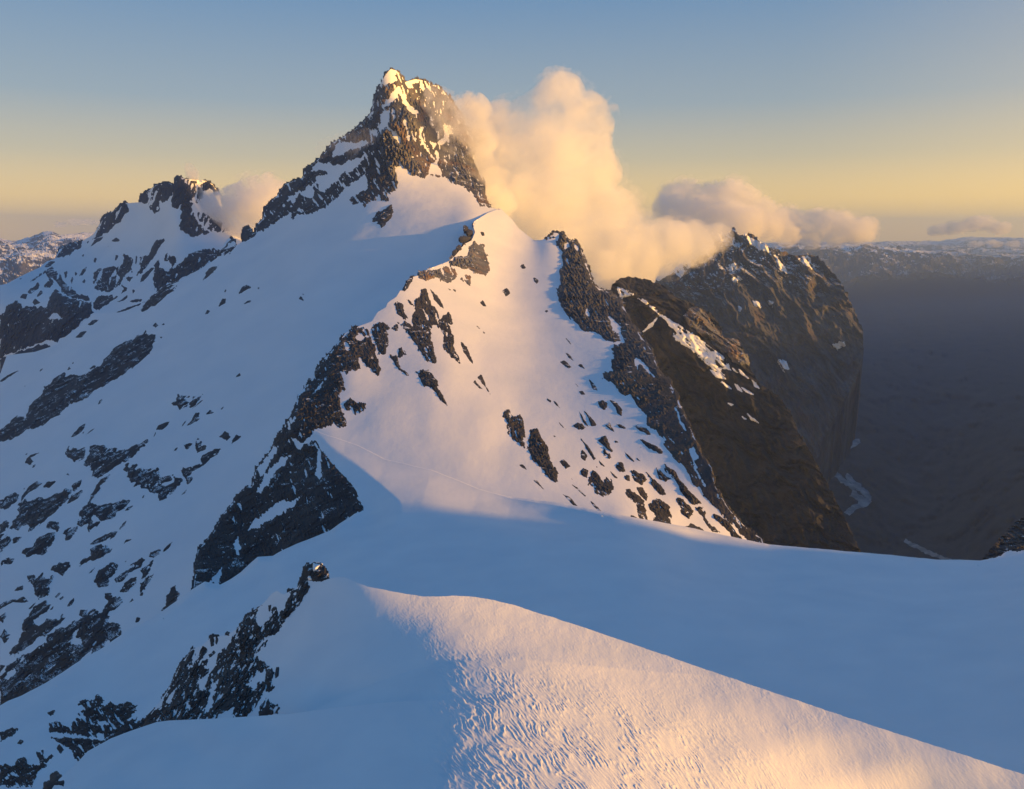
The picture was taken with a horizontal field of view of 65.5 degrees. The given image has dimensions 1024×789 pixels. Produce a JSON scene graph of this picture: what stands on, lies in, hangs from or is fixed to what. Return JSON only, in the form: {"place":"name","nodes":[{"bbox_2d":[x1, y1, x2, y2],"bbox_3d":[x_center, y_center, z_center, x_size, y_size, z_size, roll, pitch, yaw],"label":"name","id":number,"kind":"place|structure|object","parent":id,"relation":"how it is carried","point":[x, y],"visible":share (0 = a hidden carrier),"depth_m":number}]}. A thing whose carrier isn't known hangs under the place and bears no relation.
{"place":"outdoors","nodes":[
{"label":"outdoors","id":0,"kind":"place"},
{"bbox_2d":[0,247,56,284],"bbox_3d":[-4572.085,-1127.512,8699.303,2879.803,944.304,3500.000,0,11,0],"label":"mountain range","id":1,"kind":"structure","parent":0,"point":[17,262],"depth_m":8301.09},
{"bbox_2d":[0,231,94,253],"bbox_3d":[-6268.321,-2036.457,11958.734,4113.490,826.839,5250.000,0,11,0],"label":"mountain range","id":2,"kind":"structure","parent":0,"point":[51,242],"depth_m":11348.66},
{"bbox_2d":[0,178,241,358],"bbox_3d":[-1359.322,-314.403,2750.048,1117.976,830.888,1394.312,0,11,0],"label":"mountain","id":3,"kind":"structure","parent":0,"point":[139,229],"depth_m":2547.31},
{"bbox_2d":[0,344,49,372],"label":"cliff","id":4,"kind":"structure","parent":3,"relation":"on","point":[38,347],"depth_m":2212.94},
{"bbox_2d":[28,282,39,293],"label":"rock outcrop","id":5,"kind":"object","parent":3,"relation":"on","point":[34,288],"visible":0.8,"depth_m":2540.55},
{"bbox_2d":[0,289,93,357],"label":"cliff","id":6,"kind":"structure","parent":3,"relation":"on","point":[24,329],"depth_m":2278.81},
{"bbox_2d":[30,267,89,300],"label":"cliff","id":7,"kind":"structure","parent":3,"relation":"on","point":[65,288],"depth_m":2480.01},
{"bbox_2d":[55,240,82,257],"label":"rock outcrop","id":8,"kind":"object","parent":3,"relation":"on","point":[68,250],"visible":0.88,"depth_m":3076.48},
{"bbox_2d":[93,295,117,309],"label":"rock outcrop","id":9,"kind":"object","parent":3,"relation":"on","point":[101,301],"visible":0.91,"depth_m":2260.79},
{"bbox_2d":[92,200,128,239],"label":"rock outcrop","id":10,"kind":"object","parent":3,"relation":"on","point":[108,220],"visible":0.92,"depth_m":2943.56},
{"bbox_2d":[93,254,132,291],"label":"rock outcrop","id":11,"kind":"object","parent":3,"relation":"on","point":[124,268],"visible":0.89,"depth_m":2455.95},
{"bbox_2d":[140,268,153,281],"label":"rock outcrop","id":12,"kind":"object","parent":3,"relation":"on","point":[145,275],"visible":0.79,"depth_m":2306.12},
{"bbox_2d":[136,239,164,275],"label":"rock rib","id":13,"kind":"object","parent":3,"relation":"on","point":[146,260],"visible":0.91,"depth_m":2433.95},
{"bbox_2d":[138,181,174,213],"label":"rock outcrop","id":14,"kind":"object","parent":3,"relation":"on","point":[165,189],"visible":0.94,"depth_m":2649.47},
{"bbox_2d":[164,254,175,266],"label":"rock outcrop","id":15,"kind":"object","parent":3,"relation":"on","point":[172,260],"visible":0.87,"depth_m":2312.46},
{"bbox_2d":[153,248,217,291],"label":"cliff","id":16,"kind":"structure","parent":3,"relation":"on","point":[162,277],"depth_m":2252.10},
{"bbox_2d":[171,175,208,236],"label":"cliff","id":17,"kind":"structure","parent":3,"relation":"on","point":[183,196],"depth_m":2511.41},
{"bbox_2d":[200,179,220,197],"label":"rock outcrop","id":18,"kind":"object","parent":3,"relation":"on","point":[207,186],"visible":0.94,"depth_m":2683.18},
{"bbox_2d":[197,212,234,232],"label":"rock rib","id":19,"kind":"object","parent":3,"relation":"on","point":[217,225],"visible":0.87,"depth_m":2572.15},
{"bbox_2d":[0,67,495,701],"bbox_3d":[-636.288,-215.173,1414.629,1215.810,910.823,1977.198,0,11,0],"label":"mountain","id":20,"kind":"structure","parent":0,"point":[410,151],"depth_m":1350.72},
{"bbox_2d":[0,520,8,533],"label":"rock outcrop","id":21,"kind":"object","parent":20,"relation":"on","point":[4,525],"visible":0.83,"depth_m":1055.59},
{"bbox_2d":[0,629,9,642],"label":"rock outcrop","id":22,"kind":"object","parent":20,"relation":"on","point":[4,635],"visible":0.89,"depth_m":771.47},
{"bbox_2d":[0,534,10,551],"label":"rock outcrop","id":23,"kind":"object","parent":20,"relation":"on","point":[4,542],"visible":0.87,"depth_m":1004.83},
{"bbox_2d":[1,557,13,565],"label":"rock outcrop","id":24,"kind":"object","parent":20,"relation":"on","point":[9,561],"visible":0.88,"depth_m":943.29},
{"bbox_2d":[0,492,18,509],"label":"rock outcrop","id":25,"kind":"object","parent":20,"relation":"on","point":[13,498],"visible":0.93,"depth_m":1135.11},
{"bbox_2d":[0,597,27,608],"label":"rock outcrop","id":26,"kind":"object","parent":20,"relation":"on","point":[19,600],"visible":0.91,"depth_m":839.03},
{"bbox_2d":[21,481,41,500],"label":"rock outcrop","id":27,"kind":"object","parent":20,"relation":"on","point":[33,486],"visible":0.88,"depth_m":1141.66},
{"bbox_2d":[9,600,65,655],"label":"cliff","id":28,"kind":"structure","parent":20,"relation":"on","point":[29,635],"depth_m":751.30},
{"bbox_2d":[22,532,55,556],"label":"rock outcrop","id":29,"kind":"object","parent":20,"relation":"on","point":[41,544],"visible":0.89,"depth_m":948.02},
{"bbox_2d":[27,573,52,599],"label":"rock outcrop","id":30,"kind":"object","parent":20,"relation":"on","point":[40,583],"visible":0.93,"depth_m":847.40},
{"bbox_2d":[9,488,71,531],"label":"cliff","id":31,"kind":"structure","parent":20,"relation":"on","point":[40,511],"depth_m":1057.45},
{"bbox_2d":[46,521,59,531],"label":"rock outcrop","id":32,"kind":"object","parent":20,"relation":"on","point":[53,525],"visible":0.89,"depth_m":990.75},
{"bbox_2d":[51,562,69,575],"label":"rock outcrop","id":33,"kind":"object","parent":20,"relation":"on","point":[57,568],"visible":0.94,"depth_m":867.18},
{"bbox_2d":[0,596,122,704],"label":"cliff","id":34,"kind":"structure","parent":20,"relation":"on","point":[58,649],"depth_m":682.53},
{"bbox_2d":[63,526,77,540],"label":"rock outcrop","id":35,"kind":"object","parent":20,"relation":"on","point":[70,534],"visible":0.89,"depth_m":948.52},
{"bbox_2d":[65,446,84,461],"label":"rock outcrop","id":36,"kind":"object","parent":20,"relation":"on","point":[74,454],"visible":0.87,"depth_m":1193.67},
{"bbox_2d":[67,490,82,503],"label":"rock outcrop","id":37,"kind":"object","parent":20,"relation":"on","point":[75,496],"visible":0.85,"depth_m":1051.97},
{"bbox_2d":[0,330,155,441],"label":"cliff","id":38,"kind":"structure","parent":20,"relation":"on","point":[60,394],"depth_m":1463.88},
{"bbox_2d":[71,424,84,436],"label":"rock outcrop","id":39,"kind":"object","parent":20,"relation":"on","point":[79,429],"visible":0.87,"depth_m":1276.35},
{"bbox_2d":[79,544,109,564],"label":"rock outcrop","id":40,"kind":"object","parent":20,"relation":"on","point":[98,551],"visible":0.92,"depth_m":863.34},
{"bbox_2d":[77,474,129,531],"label":"cliff","id":41,"kind":"structure","parent":20,"relation":"on","point":[103,512],"depth_m":971.32},
{"bbox_2d":[91,531,115,543],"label":"rock outcrop","id":42,"kind":"object","parent":20,"relation":"on","point":[104,537],"visible":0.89,"depth_m":895.83},
{"bbox_2d":[94,562,117,587],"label":"rock outcrop","id":43,"kind":"object","parent":20,"relation":"on","point":[105,574],"visible":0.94,"depth_m":803.16},
{"bbox_2d":[84,439,147,477],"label":"cliff","id":44,"kind":"structure","parent":20,"relation":"on","point":[95,461],"depth_m":1127.21},
{"bbox_2d":[120,577,136,591],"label":"rock outcrop","id":45,"kind":"object","parent":20,"relation":"on","point":[128,584],"visible":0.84,"depth_m":757.98},
{"bbox_2d":[114,558,144,582],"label":"rock outcrop","id":46,"kind":"object","parent":20,"relation":"on","point":[122,577],"visible":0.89,"depth_m":788.35},
{"bbox_2d":[140,560,153,595],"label":"rock outcrop","id":47,"kind":"object","parent":20,"relation":"on","point":[144,571],"visible":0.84,"depth_m":756.35},
{"bbox_2d":[123,463,182,500],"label":"cliff","id":48,"kind":"structure","parent":20,"relation":"on","point":[142,479],"depth_m":999.95},
{"bbox_2d":[141,280,178,311],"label":"rock outcrop","id":49,"kind":"object","parent":20,"relation":"on","point":[162,292],"visible":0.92,"depth_m":1722.85},
{"bbox_2d":[161,585,179,611],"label":"rock","id":50,"kind":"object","parent":20,"relation":"on","point":[172,596],"depth_m":687.95},
{"bbox_2d":[171,394,202,409],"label":"rock outcrop","id":51,"kind":"object","parent":20,"relation":"on","point":[181,402],"visible":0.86,"depth_m":1208.11},
{"bbox_2d":[187,412,199,425],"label":"rock outcrop","id":52,"kind":"object","parent":20,"relation":"on","point":[195,418],"visible":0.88,"depth_m":1138.36},
{"bbox_2d":[181,449,219,483],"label":"rock outcrop","id":53,"kind":"object","parent":20,"relation":"on","point":[187,471],"visible":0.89,"depth_m":989.42},
{"bbox_2d":[195,438,205,452],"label":"rock outcrop","id":54,"kind":"object","parent":20,"relation":"on","point":[199,447],"visible":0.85,"depth_m":1040.12},
{"bbox_2d":[203,266,216,279],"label":"rock outcrop","id":55,"kind":"object","parent":20,"relation":"on","point":[210,271],"visible":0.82,"depth_m":1737.93},
{"bbox_2d":[215,236,236,258],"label":"rock outcrop","id":56,"kind":"object","parent":20,"relation":"on","point":[230,249],"visible":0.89,"depth_m":1827.27},
{"bbox_2d":[241,225,255,241],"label":"rock outcrop","id":57,"kind":"object","parent":20,"relation":"on","point":[247,232],"visible":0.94,"depth_m":1871.38},
{"bbox_2d":[372,204,392,227],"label":"rock outcrop","id":58,"kind":"object","parent":20,"relation":"on","point":[383,217],"visible":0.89,"depth_m":1614.72},
{"bbox_2d":[194,209,762,585],"bbox_3d":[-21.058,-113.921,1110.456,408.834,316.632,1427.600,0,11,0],"label":"ridge","id":59,"kind":"structure","parent":0,"point":[520,348],"depth_m":703.95},
{"bbox_2d":[191,325,380,589],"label":"cliff","id":60,"kind":"structure","parent":59,"relation":"on","point":[302,520],"depth_m":569.74},
{"bbox_2d":[344,397,365,414],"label":"rock outcrop","id":61,"kind":"object","parent":59,"relation":"on","point":[354,405],"visible":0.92,"depth_m":681.88},
{"bbox_2d":[371,322,398,354],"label":"rock outcrop","id":62,"kind":"object","parent":59,"relation":"on","point":[380,339],"visible":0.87,"depth_m":855.42},
{"bbox_2d":[389,354,408,375],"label":"rock outcrop","id":63,"kind":"object","parent":59,"relation":"on","point":[395,359],"visible":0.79,"depth_m":775.73},
{"bbox_2d":[394,301,407,319],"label":"rock outcrop","id":64,"kind":"object","parent":59,"relation":"on","point":[400,309],"visible":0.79,"depth_m":929.86},
{"bbox_2d":[402,275,413,290],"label":"rock outcrop","id":65,"kind":"object","parent":59,"relation":"on","point":[407,284],"visible":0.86,"depth_m":1032.55},
{"bbox_2d":[401,288,439,363],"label":"rock outcrop","id":66,"kind":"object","parent":59,"relation":"on","point":[415,330],"depth_m":891.98},
{"bbox_2d":[415,369,446,404],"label":"rock rib","id":67,"kind":"object","parent":59,"relation":"on","point":[427,379],"visible":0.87,"depth_m":725.55},
{"bbox_2d":[430,289,442,307],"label":"rock outcrop","id":68,"kind":"object","parent":59,"relation":"on","point":[437,300],"visible":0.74,"depth_m":1002.30},
{"bbox_2d":[417,264,456,282],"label":"rock outcrop","id":69,"kind":"object","parent":59,"relation":"on","point":[446,277],"visible":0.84,"depth_m":1118.39},
{"bbox_2d":[438,312,459,363],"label":"rock rib","id":70,"kind":"object","parent":59,"relation":"on","point":[448,341],"visible":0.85,"depth_m":870.77},
{"bbox_2d":[459,236,470,242],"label":"rock outcrop","id":71,"kind":"object","parent":59,"relation":"on","point":[462,239],"visible":0.94,"depth_m":1391.24},
{"bbox_2d":[460,275,470,285],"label":"rock outcrop","id":72,"kind":"object","parent":59,"relation":"on","point":[468,280],"visible":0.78,"depth_m":1147.87},
{"bbox_2d":[461,342,472,363],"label":"rock outcrop","id":73,"kind":"object","parent":59,"relation":"on","point":[465,350],"visible":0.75,"depth_m":831.04},
{"bbox_2d":[448,241,489,275],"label":"rock outcrop","id":74,"kind":"object","parent":59,"relation":"on","point":[474,259],"visible":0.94,"depth_m":1269.26},
{"bbox_2d":[502,409,525,447],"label":"rock rib","id":75,"kind":"object","parent":59,"relation":"on","point":[513,424],"visible":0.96,"depth_m":655.51},
{"bbox_2d":[526,428,558,482],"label":"rock outcrop","id":76,"kind":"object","parent":59,"relation":"on","point":[537,448],"depth_m":607.07},
{"bbox_2d":[581,439,595,459],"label":"rock outcrop","id":77,"kind":"object","parent":59,"relation":"on","point":[590,452],"visible":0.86,"depth_m":620.68},
{"bbox_2d":[588,470,613,496],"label":"rock outcrop","id":78,"kind":"object","parent":59,"relation":"on","point":[605,487],"visible":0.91,"depth_m":565.24},
{"bbox_2d":[598,400,607,409],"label":"rock outcrop","id":79,"kind":"object","parent":59,"relation":"on","point":[602,404],"visible":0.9,"depth_m":703.29},
{"bbox_2d":[598,436,612,458],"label":"rock outcrop","id":80,"kind":"object","parent":59,"relation":"on","point":[603,440],"visible":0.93,"depth_m":630.15},
{"bbox_2d":[610,400,621,415],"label":"rock outcrop","id":81,"kind":"object","parent":59,"relation":"on","point":[618,408],"visible":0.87,"depth_m":693.44},
{"bbox_2d":[616,462,624,471],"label":"rock outcrop","id":82,"kind":"object","parent":59,"relation":"on","point":[620,466],"visible":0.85,"depth_m":599.36},
{"bbox_2d":[625,489,647,519],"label":"rock outcrop","id":83,"kind":"object","parent":59,"relation":"on","point":[638,500],"visible":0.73,"depth_m":544.14},
{"bbox_2d":[631,470,646,484],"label":"rock outcrop","id":84,"kind":"object","parent":59,"relation":"on","point":[640,478],"visible":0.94,"depth_m":587.92},
{"bbox_2d":[636,487,647,500],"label":"rock outcrop","id":85,"kind":"object","parent":59,"relation":"on","point":[642,493],"visible":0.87,"depth_m":565.32},
{"bbox_2d":[635,424,650,434],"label":"rock outcrop","id":86,"kind":"object","parent":59,"relation":"on","point":[642,429],"visible":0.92,"depth_m":648.25},
{"bbox_2d":[640,439,662,453],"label":"rock outcrop","id":87,"kind":"object","parent":59,"relation":"on","point":[654,447],"visible":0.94,"depth_m":621.82},
{"bbox_2d":[544,230,763,542],"bbox_3d":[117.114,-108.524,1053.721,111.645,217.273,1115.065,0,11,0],"label":"cliff","id":88,"kind":"structure","parent":59,"relation":"on","point":[646,388],"depth_m":795.33},
{"bbox_2d":[646,472,665,494],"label":"rock outcrop","id":89,"kind":"object","parent":59,"relation":"on","point":[660,490],"visible":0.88,"depth_m":579.19},
{"bbox_2d":[648,498,671,523],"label":"rock outcrop","id":90,"kind":"object","parent":59,"relation":"on","point":[662,514],"visible":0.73,"depth_m":540.78},
{"bbox_2d":[656,467,670,481],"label":"rock outcrop","id":91,"kind":"object","parent":59,"relation":"on","point":[664,477],"visible":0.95,"depth_m":590.51},
{"bbox_2d":[664,464,701,504],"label":"rock outcrop","id":92,"kind":"object","parent":59,"relation":"on","point":[691,498],"visible":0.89,"depth_m":576.65},
{"bbox_2d":[676,497,693,518],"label":"rock outcrop","id":93,"kind":"object","parent":59,"relation":"on","point":[684,507],"visible":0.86,"depth_m":557.85},
{"bbox_2d":[695,506,719,531],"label":"rock outcrop","id":94,"kind":"object","parent":59,"relation":"on","point":[702,513],"visible":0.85,"depth_m":550.99},
{"bbox_2d":[713,514,741,538],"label":"rock outcrop","id":95,"kind":"object","parent":59,"relation":"on","point":[726,524],"visible":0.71,"depth_m":549.19},
{"bbox_2d":[0,430,1023,788],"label":"snow saddle","id":96,"kind":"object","parent":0,"point":[926,650],"visible":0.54,"depth_m":360.08},
{"bbox_2d":[0,727,17,741],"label":"rock outcrop","id":97,"kind":"object","parent":96,"relation":"on","point":[5,734],"visible":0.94,"depth_m":343.77},
{"bbox_2d":[0,757,46,787],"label":"rock outcrop","id":98,"kind":"object","parent":96,"relation":"on","point":[26,777],"visible":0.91,"depth_m":301.66},
{"bbox_2d":[36,750,52,763],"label":"rock outcrop","id":99,"kind":"object","parent":96,"relation":"on","point":[41,758],"visible":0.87,"depth_m":310.84},
{"bbox_2d":[49,694,144,760],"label":"rock outcrop","id":100,"kind":"object","parent":96,"relation":"on","point":[83,727],"visible":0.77,"depth_m":329.45},
{"bbox_2d":[0,0,1023,289],"label":"sky","id":101,"kind":"structure","parent":0,"point":[637,131]},
{"bbox_2d":[143,577,1023,788],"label":"snow hill","id":102,"kind":"structure","parent":0,"point":[334,642],"depth_m":106.26},
{"bbox_2d":[141,580,309,726],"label":"rock buttress","id":103,"kind":"object","parent":102,"relation":"on","point":[228,676],"visible":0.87,"depth_m":126.50},
{"bbox_2d":[298,561,329,583],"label":"summit rock","id":104,"kind":"object","parent":102,"relation":"on","point":[316,571],"visible":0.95,"depth_m":134.19},
{"bbox_2d":[52,698,758,788],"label":"snow dome","id":105,"kind":"structure","parent":102,"relation":"on","point":[438,744],"depth_m":92.92},
{"bbox_2d":[43,780,52,788],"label":"boulder","id":106,"kind":"object","parent":105,"relation":"on","point":[48,784],"visible":0.95,"depth_m":101.75},
{"bbox_2d":[50,771,63,785],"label":"boulder","id":107,"kind":"object","parent":105,"relation":"on","point":[55,776],"visible":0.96,"depth_m":103.15},
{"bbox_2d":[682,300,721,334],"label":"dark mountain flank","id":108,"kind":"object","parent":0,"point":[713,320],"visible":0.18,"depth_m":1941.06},
{"bbox_2d":[610,276,860,551],"bbox_3d":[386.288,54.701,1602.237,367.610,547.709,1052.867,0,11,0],"label":"dark mountain flank","id":109,"kind":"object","parent":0,"point":[771,484],"visible":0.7,"depth_m":1431.44},
{"bbox_2d":[683,307,727,352],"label":"rock bluff","id":110,"kind":"structure","parent":109,"relation":"on","point":[697,319],"depth_m":1645.21},
{"bbox_2d":[724,336,749,365],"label":"rock bluff","id":111,"kind":"structure","parent":109,"relation":"on","point":[737,354],"depth_m":1586.38},
{"bbox_2d":[656,227,863,484],"bbox_3d":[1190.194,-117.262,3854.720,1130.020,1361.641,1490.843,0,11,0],"label":"brown mountain","id":112,"kind":"structure","parent":0,"point":[791,324],"depth_m":3599.58},
{"bbox_2d":[834,472,855,489],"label":"river","id":113,"kind":"structure","parent":0,"point":[840,478],"depth_m":4340.18},
{"bbox_2d":[844,490,871,515],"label":"river","id":114,"kind":"structure","parent":0,"point":[863,502],"depth_m":4130.85},
{"bbox_2d":[845,473,871,499],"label":"river","id":115,"kind":"structure","parent":0,"point":[864,492],"depth_m":4287.79},
{"bbox_2d":[694,257,1023,559],"bbox_3d":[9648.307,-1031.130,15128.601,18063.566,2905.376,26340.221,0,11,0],"label":"valley","id":116,"kind":"structure","parent":0,"point":[934,461],"depth_m":5032.69},
{"bbox_2d":[904,538,951,559],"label":"river","id":117,"kind":"structure","parent":116,"relation":"on","point":[924,550],"depth_m":3451.70},
{"bbox_2d":[765,237,1023,254],"bbox_3d":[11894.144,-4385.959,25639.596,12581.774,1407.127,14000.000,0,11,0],"label":"mountain range","id":118,"kind":"structure","parent":0,"point":[985,245],"depth_m":23229.61},
{"bbox_2d":[768,241,1023,288],"bbox_3d":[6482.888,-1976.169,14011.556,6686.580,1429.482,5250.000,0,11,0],"label":"mountain range","id":119,"kind":"structure","parent":0,"point":[849,265],"depth_m":12514.21},
{"bbox_2d":[982,518,1023,559],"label":"dark spur","id":120,"kind":"structure","parent":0,"point":[1010,541],"depth_m":611.67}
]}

